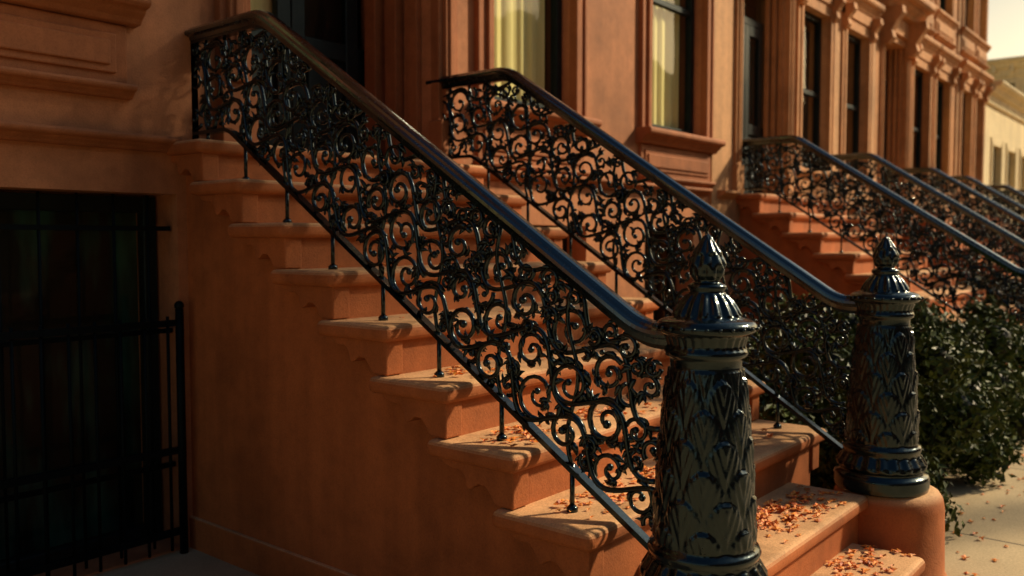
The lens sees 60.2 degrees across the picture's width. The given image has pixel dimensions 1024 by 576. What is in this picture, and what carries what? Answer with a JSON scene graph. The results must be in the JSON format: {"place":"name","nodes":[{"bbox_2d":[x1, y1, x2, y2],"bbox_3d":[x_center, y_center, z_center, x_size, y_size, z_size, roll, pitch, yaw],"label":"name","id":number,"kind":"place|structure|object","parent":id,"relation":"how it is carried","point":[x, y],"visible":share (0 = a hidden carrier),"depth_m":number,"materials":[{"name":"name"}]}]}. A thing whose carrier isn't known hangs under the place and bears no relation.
{"place":"outdoors","nodes":[
{"label":"outdoors","id":0,"kind":"place"},
{"bbox_2d":[93,440,1023,575],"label":"sidewalk","id":1,"kind":"structure","parent":0,"point":[1006,527],"depth_m":4.02,"materials":[{"name":"concrete"}]},
{"bbox_2d":[166,138,946,575],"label":"stone stoop","id":2,"kind":"object","parent":1,"relation":"on","point":[338,428],"visible":0.56,"depth_m":3.38,"materials":[{"name":"brown stone"}]},
{"bbox_2d":[184,10,666,550],"bbox_3d":[-0.492,-0.182,3.195,2.490,1.854,0.090,3,4,39],"label":"iron stair railing","id":3,"kind":"object","parent":2,"relation":"on","point":[584,286],"visible":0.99,"depth_m":2.95,"materials":[{"name":"black metal"}]},
{"bbox_2d":[426,67,856,450],"bbox_3d":[0.490,-0.246,4.384,2.490,1.854,0.090,3,4,39],"label":"iron stair railing","id":4,"kind":"object","parent":2,"relation":"on","point":[768,257],"visible":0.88,"depth_m":4.23,"materials":[{"name":"black metal"}]},
{"bbox_2d":[640,234,767,575],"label":"iron newel post","id":5,"kind":"object","parent":2,"relation":"on","point":[704,507],"visible":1,"depth_m":2.29,"materials":[{"name":"black metal"}]},
{"bbox_2d":[833,236,929,497],"bbox_3d":[1.505,0.298,3.576,0.364,1.018,0.364,3,4,39],"label":"iron newel post","id":6,"kind":"object","parent":2,"relation":"on","point":[879,454],"visible":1,"depth_m":3.48,"materials":[{"name":"black metal"}]},
{"bbox_2d":[338,263,1023,575],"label":"fallen leaves","id":7,"kind":"object","parent":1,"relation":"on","point":[764,512],"visible":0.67,"depth_m":3.20,"materials":[{"name":"orange plant"}]},
{"bbox_2d":[735,193,1021,371],"bbox_3d":[3.811,0.044,8.186,2.818,1.822,2.564,3,4,39],"label":"stone stoop","id":8,"kind":"object","parent":1,"relation":"on","point":[815,252],"visible":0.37,"depth_m":7.93,"materials":[{"name":"brown stone"}]},
{"bbox_2d":[742,135,1023,328],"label":"iron stair railing","id":9,"kind":"object","parent":8,"relation":"on","point":[933,221],"visible":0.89,"depth_m":7.38,"materials":[{"name":"black metal"}]},
{"bbox_2d":[816,153,1023,307],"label":"iron stair railing","id":10,"kind":"object","parent":8,"relation":"on","point":[969,214],"visible":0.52,"depth_m":9.01,"materials":[{"name":"black metal"}]},
{"bbox_2d":[743,293,1023,536],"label":"hedge","id":11,"kind":"object","parent":1,"relation":"on","point":[970,388],"visible":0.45,"depth_m":4.67,"materials":[{"name":"green plant"}]},
{"bbox_2d":[886,207,1020,285],"bbox_3d":[6.626,-0.141,11.596,2.818,1.822,2.414,3,4,39],"label":"stone stoop","id":12,"kind":"object","parent":1,"relation":"on","point":[924,242],"visible":0.07,"depth_m":11.36,"materials":[{"name":"brown stone"}]},
{"bbox_2d":[884,167,1023,267],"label":"iron stair railing","id":13,"kind":"object","parent":12,"relation":"on","point":[1018,219],"visible":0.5,"depth_m":11.06,"materials":[{"name":"black metal"}]},
{"bbox_2d":[931,175,1023,255],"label":"iron stair railing","id":14,"kind":"object","parent":12,"relation":"on","point":[1000,196],"visible":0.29,"depth_m":12.62,"materials":[{"name":"black metal"}]},
{"bbox_2d":[957,273,1023,323],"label":"hedge","id":15,"kind":"object","parent":1,"relation":"on","point":[1018,301],"visible":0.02,"depth_m":9.44,"materials":[{"name":"green plant"}]},
{"bbox_2d":[973,216,1023,259],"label":"stone stoop","id":16,"kind":"object","parent":1,"relation":"on","point":[1002,238],"visible":0.04,"depth_m":14.89,"materials":[{"name":"brown stone"}]},
{"bbox_2d":[975,184,1023,228],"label":"iron stair railing","id":17,"kind":"object","parent":16,"relation":"on","point":[1009,188],"visible":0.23,"depth_m":14.84,"materials":[{"name":"black metal"}]},
{"bbox_2d":[993,189,1023,217],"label":"iron stair railing","id":18,"kind":"object","parent":16,"relation":"on","point":[1021,190],"visible":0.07,"depth_m":16.44,"materials":[{"name":"black metal"}]},
{"bbox_2d":[872,0,957,232],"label":"walls","id":19,"kind":"structure","parent":0,"point":[898,43],"depth_m":12.96,"materials":[{"name":"brown stone"}]},
{"bbox_2d":[883,0,944,189],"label":"window frames and doors","id":20,"kind":"structure","parent":19,"relation":"attached to","point":[918,128],"depth_m":12.98,"materials":[{"name":"black paint"}]},
{"bbox_2d":[876,0,961,218],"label":"trim","id":21,"kind":"structure","parent":19,"relation":"attached to","point":[911,22],"depth_m":12.10,"materials":[{"name":"brown stone"}]},
{"bbox_2d":[952,0,985,227],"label":"walls","id":22,"kind":"structure","parent":0,"point":[966,110],"depth_m":14.82,"materials":[{"name":"brown stone"}]},
{"bbox_2d":[960,0,979,191],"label":"window frames and doors","id":23,"kind":"structure","parent":22,"relation":"attached to","point":[963,109],"depth_m":14.82,"materials":[{"name":"black paint"}]},
{"bbox_2d":[956,0,993,219],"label":"trim","id":24,"kind":"structure","parent":22,"relation":"attached to","point":[975,81],"depth_m":14.81,"materials":[{"name":"brown stone"}]},
{"bbox_2d":[983,104,1023,211],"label":"walls","id":25,"kind":"structure","parent":0,"point":[1003,127],"depth_m":16.88,"materials":[{"name":"beige paint"}]},
{"bbox_2d":[986,80,1023,221],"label":"trim","id":26,"kind":"structure","parent":25,"relation":"attached to","point":[1006,98],"depth_m":16.79,"materials":[{"name":"beige stone"}]},
{"bbox_2d":[992,148,1021,199],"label":"window frames and doors","id":27,"kind":"structure","parent":25,"relation":"attached to","point":[1008,169],"depth_m":16.86,"materials":[{"name":"black paint"}]},
{"bbox_2d":[987,0,1023,59],"label":"sky","id":28,"kind":"structure","parent":0,"point":[1005,17],"materials":[{"name":"white"}]},
{"bbox_2d":[994,75,1023,93],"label":"walls","id":29,"kind":"structure","parent":0,"point":[1021,84],"depth_m":31.42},
{"bbox_2d":[986,56,1023,90],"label":"trim","id":30,"kind":"structure","parent":29,"relation":"attached to","point":[1006,67],"depth_m":31.45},
{"label":"ground","id":31,"kind":"structure","parent":0,"visible":0},
{"bbox_2d":[0,0,708,575],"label":"walls","id":32,"kind":"structure","parent":31,"relation":"on","point":[160,60],"depth_m":3.93,"materials":[{"name":"brown stone"}]},
{"bbox_2d":[0,191,175,575],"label":"iron window grille","id":33,"kind":"object","parent":32,"relation":"attached to","point":[6,498],"visible":0.96,"depth_m":3.62,"materials":[{"name":"black metal"}]},
{"bbox_2d":[0,301,188,575],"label":"iron areaway gate","id":34,"kind":"structure","parent":32,"relation":"attached to","point":[72,470],"depth_m":3.62,"materials":[{"name":"black metal"}]},
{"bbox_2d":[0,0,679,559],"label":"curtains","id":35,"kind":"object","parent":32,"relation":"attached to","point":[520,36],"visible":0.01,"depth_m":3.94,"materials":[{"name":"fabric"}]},
{"bbox_2d":[0,0,694,574],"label":"window frames and doors","id":36,"kind":"structure","parent":32,"relation":"attached to","point":[346,56],"depth_m":4.79,"materials":[{"name":"black paint"}]},
{"bbox_2d":[0,0,725,196],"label":"trim","id":37,"kind":"structure","parent":32,"relation":"attached to","point":[73,46],"depth_m":5.08,"materials":[{"name":"brown stone"}]},
{"bbox_2d":[709,0,876,298],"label":"walls","id":38,"kind":"structure","parent":31,"relation":"on","point":[723,115],"depth_m":8.91,"materials":[{"name":"brown stone"}]},
{"bbox_2d":[748,30,809,163],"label":"curtains","id":39,"kind":"object","parent":38,"relation":"attached to","point":[805,83],"visible":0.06,"depth_m":10.79,"materials":[{"name":"fabric"}]},
{"bbox_2d":[718,0,884,212],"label":"trim","id":40,"kind":"structure","parent":38,"relation":"attached to","point":[862,18],"depth_m":9.01,"materials":[{"name":"brown stone"}]},
{"bbox_2d":[742,10,860,193],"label":"window frames and doors","id":41,"kind":"structure","parent":38,"relation":"attached to","point":[753,29],"depth_m":8.90,"materials":[{"name":"black paint"}]},
{"bbox_2d":[744,0,761,22],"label":"glazing","id":42,"kind":"structure","parent":41,"relation":"in","point":[753,9],"depth_m":8.74,"materials":[{"name":"glass"}]}
]}

